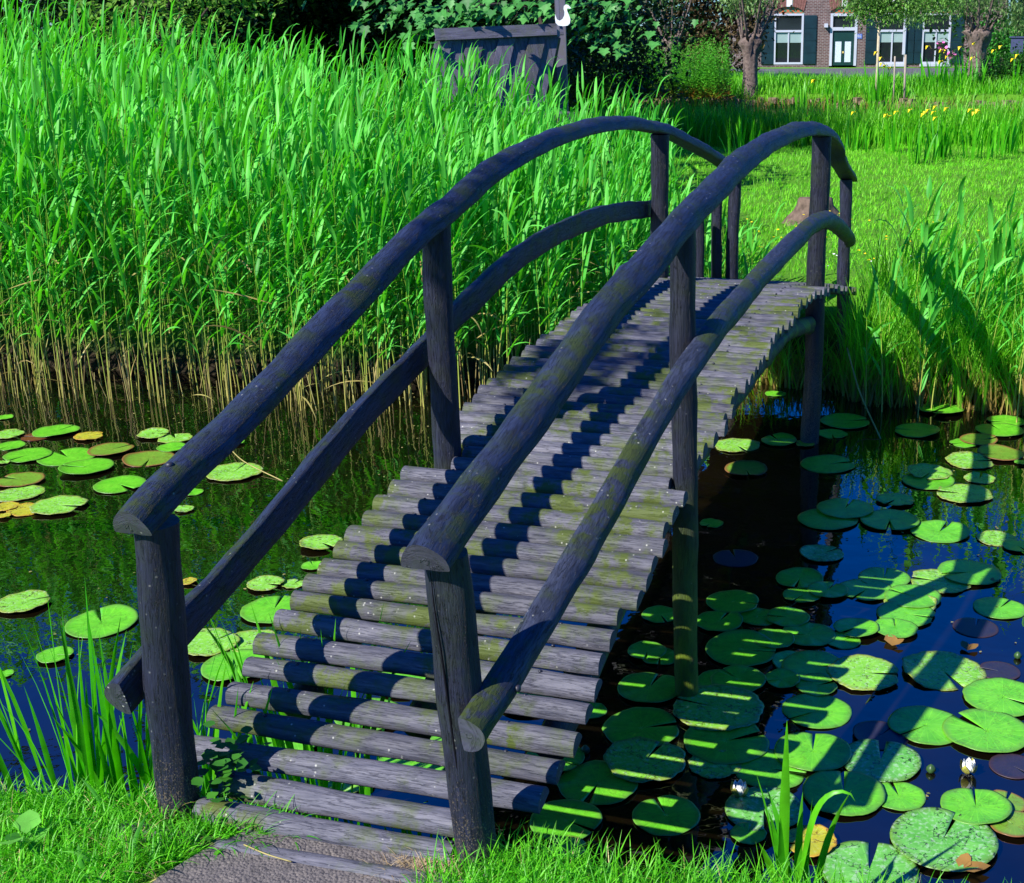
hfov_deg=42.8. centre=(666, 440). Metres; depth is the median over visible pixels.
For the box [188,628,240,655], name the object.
lily pad
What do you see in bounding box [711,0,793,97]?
pollard willow
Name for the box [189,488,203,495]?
lily pad
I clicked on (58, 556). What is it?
water
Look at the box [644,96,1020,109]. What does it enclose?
bank edge
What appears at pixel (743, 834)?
lily pad
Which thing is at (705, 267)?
sedge
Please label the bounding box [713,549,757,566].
lily pad
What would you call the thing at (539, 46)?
shed
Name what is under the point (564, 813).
lily pad
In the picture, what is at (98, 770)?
iris plant
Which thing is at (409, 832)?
iris plant
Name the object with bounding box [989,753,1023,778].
lily pad
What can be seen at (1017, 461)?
lily pad
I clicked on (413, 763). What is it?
lily pad
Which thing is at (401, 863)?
dead grass
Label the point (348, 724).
lily pad
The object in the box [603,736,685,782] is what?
lily pad
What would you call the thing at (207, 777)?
iris plant
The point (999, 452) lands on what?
lily pad
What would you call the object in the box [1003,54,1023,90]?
flag iris
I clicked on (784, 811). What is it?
iris plant
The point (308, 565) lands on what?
lily pad
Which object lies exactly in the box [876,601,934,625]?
lily pad
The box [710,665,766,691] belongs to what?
lily pad
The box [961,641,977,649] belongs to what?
dead leaf
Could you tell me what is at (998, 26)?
tree
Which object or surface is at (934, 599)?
lily pad
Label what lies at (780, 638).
lily pad
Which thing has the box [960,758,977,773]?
water lily
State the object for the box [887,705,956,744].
lily pad
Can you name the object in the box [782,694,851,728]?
lily pad
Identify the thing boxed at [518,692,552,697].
lily pad
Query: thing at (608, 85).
willowherb
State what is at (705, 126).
waterside grass
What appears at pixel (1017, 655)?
lily bud
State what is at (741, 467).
lily pad
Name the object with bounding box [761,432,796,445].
lily pad
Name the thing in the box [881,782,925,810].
lily pad
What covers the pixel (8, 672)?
lily pad
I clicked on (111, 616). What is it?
lily pad
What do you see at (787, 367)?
sedge
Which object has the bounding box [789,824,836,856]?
lily pad
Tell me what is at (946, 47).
mallow
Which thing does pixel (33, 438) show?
lily pad
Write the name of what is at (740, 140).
flag iris
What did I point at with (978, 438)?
lily pad
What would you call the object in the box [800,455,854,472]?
lily pad
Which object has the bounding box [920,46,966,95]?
flag iris
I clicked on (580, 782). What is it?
lily pad
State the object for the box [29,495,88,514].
lily pad
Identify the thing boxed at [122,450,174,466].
lily pad
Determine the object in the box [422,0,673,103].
tree
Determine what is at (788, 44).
window
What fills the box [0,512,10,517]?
lily pad
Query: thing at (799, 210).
tree stump
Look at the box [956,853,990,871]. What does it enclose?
dead leaf
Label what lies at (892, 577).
lily pad
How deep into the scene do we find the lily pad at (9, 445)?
9.15 m
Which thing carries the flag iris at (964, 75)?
on the ground at (178, 342)
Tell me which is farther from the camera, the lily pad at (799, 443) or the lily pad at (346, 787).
the lily pad at (799, 443)
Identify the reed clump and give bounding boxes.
[704,201,787,278]
[862,175,1023,421]
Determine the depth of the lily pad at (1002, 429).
9.38 m
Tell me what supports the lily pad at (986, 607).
on the water
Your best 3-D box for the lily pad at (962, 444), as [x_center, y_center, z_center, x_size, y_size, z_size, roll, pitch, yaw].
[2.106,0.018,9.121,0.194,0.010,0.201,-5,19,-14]
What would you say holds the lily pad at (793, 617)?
on the water
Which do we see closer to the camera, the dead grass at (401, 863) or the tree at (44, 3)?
the dead grass at (401, 863)
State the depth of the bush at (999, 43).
55.27 m
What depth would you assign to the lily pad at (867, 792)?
4.98 m
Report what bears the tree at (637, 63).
on the ground at (178, 342)
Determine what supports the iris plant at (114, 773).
on the ground at (178, 342)
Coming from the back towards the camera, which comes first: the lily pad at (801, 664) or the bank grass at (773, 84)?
the bank grass at (773, 84)
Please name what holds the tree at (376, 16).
on the ground at (178, 342)
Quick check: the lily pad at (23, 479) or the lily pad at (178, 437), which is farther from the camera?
the lily pad at (178, 437)
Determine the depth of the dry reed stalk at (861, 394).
9.64 m
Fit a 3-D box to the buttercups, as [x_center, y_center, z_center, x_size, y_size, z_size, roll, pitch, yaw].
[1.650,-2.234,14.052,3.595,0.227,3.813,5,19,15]
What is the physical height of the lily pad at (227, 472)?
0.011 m
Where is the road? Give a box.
[584,68,989,78]
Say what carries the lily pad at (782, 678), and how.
on the water
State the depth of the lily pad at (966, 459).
8.74 m
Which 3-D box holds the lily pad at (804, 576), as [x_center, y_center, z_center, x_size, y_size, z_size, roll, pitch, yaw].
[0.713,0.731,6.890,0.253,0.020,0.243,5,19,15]
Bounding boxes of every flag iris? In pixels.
[719,115,763,155]
[778,80,830,108]
[811,76,854,108]
[831,107,870,151]
[858,51,904,108]
[864,109,918,153]
[883,123,938,166]
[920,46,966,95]
[921,105,956,159]
[940,109,1011,159]
[945,42,988,93]
[973,45,1001,82]
[993,109,1022,154]
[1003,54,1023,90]
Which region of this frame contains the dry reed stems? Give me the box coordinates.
[0,324,530,409]
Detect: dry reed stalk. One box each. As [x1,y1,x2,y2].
[233,451,282,480]
[846,348,880,438]
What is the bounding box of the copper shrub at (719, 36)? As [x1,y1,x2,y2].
[633,0,796,76]
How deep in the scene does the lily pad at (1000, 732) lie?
5.40 m
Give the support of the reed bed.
in the water
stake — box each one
[893,56,895,97]
[903,55,906,97]
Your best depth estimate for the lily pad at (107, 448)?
9.05 m
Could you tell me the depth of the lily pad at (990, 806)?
4.88 m
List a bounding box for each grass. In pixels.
[0,769,232,882]
[0,782,920,882]
[137,786,319,874]
[361,838,470,882]
[380,815,1011,882]
[585,68,1023,110]
[589,93,1023,148]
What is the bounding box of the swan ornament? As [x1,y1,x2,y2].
[555,5,570,25]
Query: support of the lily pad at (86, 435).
on the water
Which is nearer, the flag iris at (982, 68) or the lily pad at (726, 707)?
the lily pad at (726, 707)
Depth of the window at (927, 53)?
72.66 m
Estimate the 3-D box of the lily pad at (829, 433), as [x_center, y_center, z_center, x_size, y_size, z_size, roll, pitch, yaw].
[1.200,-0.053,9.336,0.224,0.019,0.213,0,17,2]
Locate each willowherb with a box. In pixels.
[568,68,614,117]
[588,59,648,101]
[638,35,734,99]
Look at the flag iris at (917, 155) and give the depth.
22.54 m
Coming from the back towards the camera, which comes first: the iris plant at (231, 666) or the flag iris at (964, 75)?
the flag iris at (964, 75)
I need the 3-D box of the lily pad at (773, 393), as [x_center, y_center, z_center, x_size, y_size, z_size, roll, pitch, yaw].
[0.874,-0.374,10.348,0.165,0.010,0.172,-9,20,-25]
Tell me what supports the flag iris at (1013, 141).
on the ground at (178, 342)
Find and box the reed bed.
[0,0,709,411]
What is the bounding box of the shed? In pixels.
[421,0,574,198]
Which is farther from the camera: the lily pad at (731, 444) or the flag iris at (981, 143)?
the flag iris at (981, 143)
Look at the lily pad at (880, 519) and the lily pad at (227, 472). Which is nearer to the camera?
the lily pad at (880, 519)
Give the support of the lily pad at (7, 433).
on the water
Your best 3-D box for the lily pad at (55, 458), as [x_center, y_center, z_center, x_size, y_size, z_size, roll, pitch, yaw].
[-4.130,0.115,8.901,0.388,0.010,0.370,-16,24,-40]
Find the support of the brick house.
on the ground at (178, 342)
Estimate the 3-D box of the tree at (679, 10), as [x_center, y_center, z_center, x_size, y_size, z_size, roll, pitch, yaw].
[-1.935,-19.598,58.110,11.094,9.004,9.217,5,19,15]
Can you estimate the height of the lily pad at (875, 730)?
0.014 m
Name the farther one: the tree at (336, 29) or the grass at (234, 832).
the tree at (336, 29)
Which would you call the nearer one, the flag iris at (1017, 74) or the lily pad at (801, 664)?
the lily pad at (801, 664)
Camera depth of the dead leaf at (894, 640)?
6.18 m
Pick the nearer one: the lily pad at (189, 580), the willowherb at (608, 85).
the lily pad at (189, 580)
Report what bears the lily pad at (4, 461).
on the water
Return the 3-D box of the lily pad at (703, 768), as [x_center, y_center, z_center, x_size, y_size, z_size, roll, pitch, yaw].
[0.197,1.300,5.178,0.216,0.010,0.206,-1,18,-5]
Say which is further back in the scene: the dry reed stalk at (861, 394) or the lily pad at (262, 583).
the dry reed stalk at (861, 394)
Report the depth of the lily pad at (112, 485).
8.35 m
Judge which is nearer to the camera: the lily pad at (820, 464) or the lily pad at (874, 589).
the lily pad at (874, 589)
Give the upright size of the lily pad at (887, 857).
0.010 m
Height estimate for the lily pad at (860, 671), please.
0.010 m
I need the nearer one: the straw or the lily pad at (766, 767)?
the straw
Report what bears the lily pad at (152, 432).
on the water
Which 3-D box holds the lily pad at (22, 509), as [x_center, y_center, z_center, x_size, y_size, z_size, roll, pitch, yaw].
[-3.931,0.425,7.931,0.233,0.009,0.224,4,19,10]
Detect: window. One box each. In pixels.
[773,7,803,63]
[879,7,906,63]
[920,9,950,63]
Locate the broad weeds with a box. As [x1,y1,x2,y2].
[0,778,155,882]
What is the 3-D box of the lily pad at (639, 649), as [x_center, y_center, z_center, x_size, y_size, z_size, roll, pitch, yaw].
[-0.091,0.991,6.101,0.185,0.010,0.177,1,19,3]
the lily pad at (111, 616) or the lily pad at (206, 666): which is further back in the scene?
the lily pad at (111, 616)
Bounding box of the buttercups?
[751,213,979,258]
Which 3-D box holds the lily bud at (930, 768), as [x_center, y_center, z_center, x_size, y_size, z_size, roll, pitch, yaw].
[1.052,1.304,5.125,0.036,0.041,0.036,-10,20,-27]
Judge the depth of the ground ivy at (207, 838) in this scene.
3.88 m
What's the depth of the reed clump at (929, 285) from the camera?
9.91 m
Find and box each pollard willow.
[646,0,691,78]
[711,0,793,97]
[831,0,1023,77]
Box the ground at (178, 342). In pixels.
[0,26,1023,882]
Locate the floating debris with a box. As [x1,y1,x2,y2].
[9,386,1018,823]
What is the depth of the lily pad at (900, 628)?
6.32 m
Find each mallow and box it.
[936,40,947,66]
[947,50,955,65]
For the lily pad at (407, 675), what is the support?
on the water
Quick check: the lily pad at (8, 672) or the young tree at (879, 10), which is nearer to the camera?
the lily pad at (8, 672)
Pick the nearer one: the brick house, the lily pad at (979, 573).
the lily pad at (979, 573)
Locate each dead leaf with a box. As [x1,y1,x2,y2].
[884,634,903,645]
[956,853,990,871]
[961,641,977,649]
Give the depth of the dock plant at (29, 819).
3.88 m
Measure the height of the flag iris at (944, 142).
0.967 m
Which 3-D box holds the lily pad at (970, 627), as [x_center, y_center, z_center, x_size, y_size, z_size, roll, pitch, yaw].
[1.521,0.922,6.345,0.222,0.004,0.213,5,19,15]
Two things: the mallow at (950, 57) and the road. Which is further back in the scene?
the mallow at (950, 57)
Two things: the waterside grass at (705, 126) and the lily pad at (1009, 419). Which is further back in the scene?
the waterside grass at (705, 126)
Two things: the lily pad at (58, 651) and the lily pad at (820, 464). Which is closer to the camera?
the lily pad at (58, 651)
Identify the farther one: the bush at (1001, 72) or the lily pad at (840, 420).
the bush at (1001, 72)
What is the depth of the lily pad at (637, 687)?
5.76 m
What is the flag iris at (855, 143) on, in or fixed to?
on the ground at (178, 342)
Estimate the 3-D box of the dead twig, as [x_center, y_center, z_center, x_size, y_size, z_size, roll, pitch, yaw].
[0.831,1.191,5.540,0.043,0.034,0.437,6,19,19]
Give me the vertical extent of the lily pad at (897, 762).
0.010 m
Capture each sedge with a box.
[591,223,742,282]
[755,334,851,393]
[824,196,1023,415]
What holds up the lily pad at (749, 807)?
on the water
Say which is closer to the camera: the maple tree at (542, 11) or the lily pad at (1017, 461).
the lily pad at (1017, 461)
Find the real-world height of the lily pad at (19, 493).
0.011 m
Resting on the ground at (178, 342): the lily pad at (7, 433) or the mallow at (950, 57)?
the mallow at (950, 57)
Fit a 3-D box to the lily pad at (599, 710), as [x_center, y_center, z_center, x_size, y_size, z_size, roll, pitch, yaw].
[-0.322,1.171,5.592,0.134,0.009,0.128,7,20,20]
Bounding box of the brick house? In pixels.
[728,0,1008,67]
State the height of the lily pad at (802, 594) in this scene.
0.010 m
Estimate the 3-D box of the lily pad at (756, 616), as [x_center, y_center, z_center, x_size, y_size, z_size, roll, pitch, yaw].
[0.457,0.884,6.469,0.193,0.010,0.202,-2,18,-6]
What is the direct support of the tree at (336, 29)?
on the ground at (178, 342)
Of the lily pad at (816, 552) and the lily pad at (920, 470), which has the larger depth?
the lily pad at (920, 470)
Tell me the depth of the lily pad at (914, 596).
6.67 m
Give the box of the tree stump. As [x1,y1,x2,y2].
[782,197,839,226]
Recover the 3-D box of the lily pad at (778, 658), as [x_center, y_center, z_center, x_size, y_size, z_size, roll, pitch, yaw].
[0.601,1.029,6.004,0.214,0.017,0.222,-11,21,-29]
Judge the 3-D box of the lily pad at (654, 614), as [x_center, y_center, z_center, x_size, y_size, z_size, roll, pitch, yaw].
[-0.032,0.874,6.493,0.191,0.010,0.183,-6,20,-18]
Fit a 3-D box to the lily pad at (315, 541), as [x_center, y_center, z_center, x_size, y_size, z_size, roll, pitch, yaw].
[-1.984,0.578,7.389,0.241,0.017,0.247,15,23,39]
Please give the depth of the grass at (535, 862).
3.64 m
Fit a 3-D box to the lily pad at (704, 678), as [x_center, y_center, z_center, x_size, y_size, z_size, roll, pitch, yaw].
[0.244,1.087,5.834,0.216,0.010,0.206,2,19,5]
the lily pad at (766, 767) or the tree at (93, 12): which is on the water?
the lily pad at (766, 767)
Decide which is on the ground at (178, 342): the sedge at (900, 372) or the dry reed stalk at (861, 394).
the sedge at (900, 372)
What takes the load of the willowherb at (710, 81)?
on the ground at (178, 342)
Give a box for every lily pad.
[0,414,13,419]
[0,429,24,438]
[0,440,25,450]
[0,460,9,463]
[0,472,44,486]
[0,485,45,501]
[0,501,18,510]
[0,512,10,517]
[0,589,50,612]
[2,447,52,462]
[2,669,13,676]
[6,502,35,515]
[21,433,50,440]
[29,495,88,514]
[32,424,80,436]
[36,447,94,465]
[36,646,73,662]
[58,458,114,473]
[64,604,138,638]
[73,431,102,439]
[87,442,134,455]
[93,475,145,493]
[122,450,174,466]
[137,427,168,437]
[156,442,184,451]
[158,433,192,442]
[174,505,194,511]
[183,577,196,584]
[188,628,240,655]
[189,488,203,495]
[201,649,273,680]
[206,462,263,480]
[231,629,276,651]
[240,595,302,622]
[246,575,284,590]
[266,737,315,749]
[282,579,302,588]
[299,534,342,549]
[301,561,320,569]
[328,781,358,792]
[334,698,397,729]
[378,757,444,770]
[382,672,425,678]
[430,736,441,740]
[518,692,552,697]
[526,746,584,770]
[530,799,601,840]
[550,835,585,858]
[557,760,637,804]
[589,703,606,718]
[602,707,678,746]
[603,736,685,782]
[617,672,676,702]
[627,641,666,658]
[632,795,700,835]
[642,605,672,622]
[642,647,673,664]
[673,684,763,730]
[684,724,769,763]
[688,750,740,778]
[697,611,742,630]
[698,669,735,685]
[700,518,722,527]
[705,629,775,666]
[706,590,758,612]
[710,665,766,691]
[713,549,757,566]
[715,438,759,451]
[724,460,766,474]
[725,786,800,830]
[730,822,766,844]
[735,749,806,787]
[740,607,776,625]
[754,629,794,647]
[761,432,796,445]
[764,668,799,687]
[765,391,785,395]
[767,606,809,626]
[772,650,798,667]
[774,732,851,770]
[776,567,822,587]
[782,650,843,681]
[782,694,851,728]
[783,587,820,601]
[783,622,835,645]
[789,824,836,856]
[796,440,814,445]
[796,673,837,695]
[798,509,857,529]
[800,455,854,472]
[800,545,843,561]
[802,770,885,815]
[808,581,847,597]
[817,498,873,518]
[819,429,847,438]
[820,413,869,428]
[822,840,918,882]
[826,654,897,690]
[828,632,860,648]
[833,618,878,636]
[840,579,893,600]
[844,739,921,781]
[853,721,908,749]
[858,567,910,586]
[860,509,919,529]
[875,618,917,637]
[876,493,914,505]
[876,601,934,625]
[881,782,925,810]
[883,593,936,609]
[884,584,941,607]
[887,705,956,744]
[890,807,998,871]
[895,423,939,436]
[901,471,954,489]
[902,651,986,690]
[907,463,952,479]
[910,520,969,542]
[911,569,971,592]
[919,402,963,412]
[937,483,992,502]
[938,559,1000,584]
[940,788,1011,824]
[942,708,1023,752]
[945,451,993,468]
[949,438,976,447]
[953,617,998,637]
[960,433,997,444]
[962,677,1023,716]
[964,472,995,483]
[973,597,1023,618]
[975,423,1023,435]
[975,530,1016,545]
[977,443,1023,460]
[980,661,1020,679]
[986,415,1023,425]
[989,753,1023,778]
[990,810,1023,836]
[993,789,1023,811]
[1002,540,1023,551]
[1014,459,1023,464]
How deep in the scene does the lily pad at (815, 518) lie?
7.69 m
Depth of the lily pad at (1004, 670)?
5.92 m
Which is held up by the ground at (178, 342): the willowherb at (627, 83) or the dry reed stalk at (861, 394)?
the willowherb at (627, 83)
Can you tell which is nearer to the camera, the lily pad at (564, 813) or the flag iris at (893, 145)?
the lily pad at (564, 813)
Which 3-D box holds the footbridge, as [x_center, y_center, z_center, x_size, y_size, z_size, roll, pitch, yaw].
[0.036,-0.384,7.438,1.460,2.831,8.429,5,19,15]
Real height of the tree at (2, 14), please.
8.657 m
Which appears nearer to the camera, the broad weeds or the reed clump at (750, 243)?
the broad weeds
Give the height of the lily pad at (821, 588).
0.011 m
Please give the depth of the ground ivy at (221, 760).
4.04 m
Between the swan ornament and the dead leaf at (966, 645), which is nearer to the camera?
the dead leaf at (966, 645)
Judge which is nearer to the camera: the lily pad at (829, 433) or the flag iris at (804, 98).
the lily pad at (829, 433)
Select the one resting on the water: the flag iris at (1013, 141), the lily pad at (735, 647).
the lily pad at (735, 647)
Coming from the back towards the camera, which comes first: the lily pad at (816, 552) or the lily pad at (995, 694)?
the lily pad at (816, 552)
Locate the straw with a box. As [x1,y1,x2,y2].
[244,844,291,861]
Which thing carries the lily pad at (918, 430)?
on the water
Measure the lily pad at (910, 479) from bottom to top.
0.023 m
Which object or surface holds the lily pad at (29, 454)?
on the water
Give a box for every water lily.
[731,779,748,796]
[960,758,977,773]
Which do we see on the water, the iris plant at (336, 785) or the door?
the iris plant at (336, 785)
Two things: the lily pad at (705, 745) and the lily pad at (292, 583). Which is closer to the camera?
the lily pad at (705, 745)
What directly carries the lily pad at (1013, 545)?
on the water
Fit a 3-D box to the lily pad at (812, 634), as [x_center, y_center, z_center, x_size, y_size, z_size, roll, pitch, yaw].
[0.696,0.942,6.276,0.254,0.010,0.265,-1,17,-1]
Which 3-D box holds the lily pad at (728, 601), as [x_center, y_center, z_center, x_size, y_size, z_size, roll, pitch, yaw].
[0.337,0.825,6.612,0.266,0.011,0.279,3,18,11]
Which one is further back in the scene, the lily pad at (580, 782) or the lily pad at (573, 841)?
the lily pad at (580, 782)
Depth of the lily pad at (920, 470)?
8.51 m
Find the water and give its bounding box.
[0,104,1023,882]
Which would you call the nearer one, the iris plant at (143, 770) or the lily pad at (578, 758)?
the iris plant at (143, 770)
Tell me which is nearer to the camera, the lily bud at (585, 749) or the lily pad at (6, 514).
the lily bud at (585, 749)
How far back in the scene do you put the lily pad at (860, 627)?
6.32 m
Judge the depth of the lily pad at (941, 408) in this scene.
9.88 m
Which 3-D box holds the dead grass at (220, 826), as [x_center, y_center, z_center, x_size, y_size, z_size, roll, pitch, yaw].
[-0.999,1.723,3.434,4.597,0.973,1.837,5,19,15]
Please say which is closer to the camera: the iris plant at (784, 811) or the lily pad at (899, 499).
the iris plant at (784, 811)
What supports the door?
in the brick house
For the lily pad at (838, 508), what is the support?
on the water
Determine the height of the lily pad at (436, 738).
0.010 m
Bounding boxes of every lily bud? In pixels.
[581,745,589,753]
[926,764,935,773]
[1014,652,1021,658]
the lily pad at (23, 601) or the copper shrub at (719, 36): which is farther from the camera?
the copper shrub at (719, 36)
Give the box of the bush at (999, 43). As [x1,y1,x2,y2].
[968,11,1023,71]
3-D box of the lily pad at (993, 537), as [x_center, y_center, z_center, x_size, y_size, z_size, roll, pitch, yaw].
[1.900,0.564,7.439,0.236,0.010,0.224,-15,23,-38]
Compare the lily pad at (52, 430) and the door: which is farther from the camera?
the door
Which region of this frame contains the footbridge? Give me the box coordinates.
[104,116,859,882]
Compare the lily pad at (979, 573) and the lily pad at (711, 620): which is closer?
the lily pad at (711, 620)
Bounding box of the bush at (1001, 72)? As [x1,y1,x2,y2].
[967,41,1023,89]
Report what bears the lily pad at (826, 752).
on the water
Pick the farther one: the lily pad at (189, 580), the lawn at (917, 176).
the lawn at (917, 176)
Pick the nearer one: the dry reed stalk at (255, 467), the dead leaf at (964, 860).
the dead leaf at (964, 860)
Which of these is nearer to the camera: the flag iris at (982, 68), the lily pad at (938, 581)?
the lily pad at (938, 581)
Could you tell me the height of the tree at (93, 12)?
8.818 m
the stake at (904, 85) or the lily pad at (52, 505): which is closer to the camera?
the lily pad at (52, 505)
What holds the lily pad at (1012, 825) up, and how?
on the water
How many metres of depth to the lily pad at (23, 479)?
8.43 m
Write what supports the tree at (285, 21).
on the ground at (178, 342)
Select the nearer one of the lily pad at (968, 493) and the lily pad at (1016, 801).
the lily pad at (1016, 801)
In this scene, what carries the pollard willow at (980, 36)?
on the ground at (178, 342)
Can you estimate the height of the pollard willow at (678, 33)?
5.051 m
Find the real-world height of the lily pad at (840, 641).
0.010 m
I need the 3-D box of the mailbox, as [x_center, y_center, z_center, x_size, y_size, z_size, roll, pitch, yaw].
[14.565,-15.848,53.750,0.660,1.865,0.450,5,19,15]
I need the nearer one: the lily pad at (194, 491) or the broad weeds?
the broad weeds
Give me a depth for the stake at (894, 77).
44.33 m
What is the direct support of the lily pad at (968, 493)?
on the water
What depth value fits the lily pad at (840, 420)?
9.59 m
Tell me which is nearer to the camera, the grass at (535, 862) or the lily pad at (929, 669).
the grass at (535, 862)
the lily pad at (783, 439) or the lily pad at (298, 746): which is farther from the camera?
the lily pad at (783, 439)
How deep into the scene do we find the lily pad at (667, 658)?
6.03 m
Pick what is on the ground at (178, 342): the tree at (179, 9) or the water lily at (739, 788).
the tree at (179, 9)
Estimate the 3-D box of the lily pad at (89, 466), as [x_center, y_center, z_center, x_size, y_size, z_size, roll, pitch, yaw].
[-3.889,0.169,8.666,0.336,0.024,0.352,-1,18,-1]
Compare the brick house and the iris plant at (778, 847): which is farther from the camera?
the brick house
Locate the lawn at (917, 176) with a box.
[622,140,1023,362]
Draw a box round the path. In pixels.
[152,830,486,882]
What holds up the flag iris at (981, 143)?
on the ground at (178, 342)
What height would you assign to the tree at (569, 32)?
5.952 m
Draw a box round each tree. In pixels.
[0,0,190,70]
[0,0,245,145]
[12,1,338,107]
[44,0,284,66]
[45,0,364,116]
[156,0,457,105]
[245,0,536,132]
[301,0,698,107]
[309,0,626,117]
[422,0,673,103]
[499,0,717,117]
[586,0,737,72]
[833,0,982,93]
[929,0,1023,72]
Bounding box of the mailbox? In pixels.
[1009,36,1023,72]
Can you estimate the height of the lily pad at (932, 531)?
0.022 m
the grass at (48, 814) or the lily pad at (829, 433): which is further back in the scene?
the lily pad at (829, 433)
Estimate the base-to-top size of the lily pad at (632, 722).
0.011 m
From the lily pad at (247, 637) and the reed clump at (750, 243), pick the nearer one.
the lily pad at (247, 637)
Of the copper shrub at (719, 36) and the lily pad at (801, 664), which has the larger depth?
the copper shrub at (719, 36)
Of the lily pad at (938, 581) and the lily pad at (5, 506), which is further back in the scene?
the lily pad at (5, 506)
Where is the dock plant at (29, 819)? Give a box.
[0,809,47,851]
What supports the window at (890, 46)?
in the brick house
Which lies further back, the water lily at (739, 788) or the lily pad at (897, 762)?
the lily pad at (897, 762)
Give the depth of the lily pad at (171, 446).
9.08 m
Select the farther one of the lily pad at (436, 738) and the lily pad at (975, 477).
the lily pad at (975, 477)
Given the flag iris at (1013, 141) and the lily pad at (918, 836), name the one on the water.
the lily pad at (918, 836)
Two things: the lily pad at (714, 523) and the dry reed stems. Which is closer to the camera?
the lily pad at (714, 523)
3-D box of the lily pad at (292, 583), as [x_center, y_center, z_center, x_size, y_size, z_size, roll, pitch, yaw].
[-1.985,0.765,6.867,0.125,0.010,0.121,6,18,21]
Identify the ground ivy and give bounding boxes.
[138,813,224,854]
[191,720,271,802]
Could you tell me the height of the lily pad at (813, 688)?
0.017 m
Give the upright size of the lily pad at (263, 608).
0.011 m
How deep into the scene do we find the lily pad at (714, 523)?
7.67 m
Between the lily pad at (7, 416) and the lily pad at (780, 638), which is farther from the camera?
the lily pad at (7, 416)
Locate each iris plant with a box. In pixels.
[0,576,193,809]
[0,588,132,803]
[54,645,228,805]
[89,661,272,804]
[193,620,395,819]
[214,602,410,826]
[349,820,453,840]
[756,774,848,882]
[779,724,854,882]
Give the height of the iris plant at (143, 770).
0.714 m
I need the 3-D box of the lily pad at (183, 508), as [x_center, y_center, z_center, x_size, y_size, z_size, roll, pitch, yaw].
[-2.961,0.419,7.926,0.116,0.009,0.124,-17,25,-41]
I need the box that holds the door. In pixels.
[832,31,854,64]
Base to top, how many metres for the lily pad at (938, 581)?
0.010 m
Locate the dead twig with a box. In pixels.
[852,691,874,741]
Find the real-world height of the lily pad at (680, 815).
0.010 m
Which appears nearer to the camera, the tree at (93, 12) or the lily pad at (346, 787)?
the lily pad at (346, 787)
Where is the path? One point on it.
(228, 866)

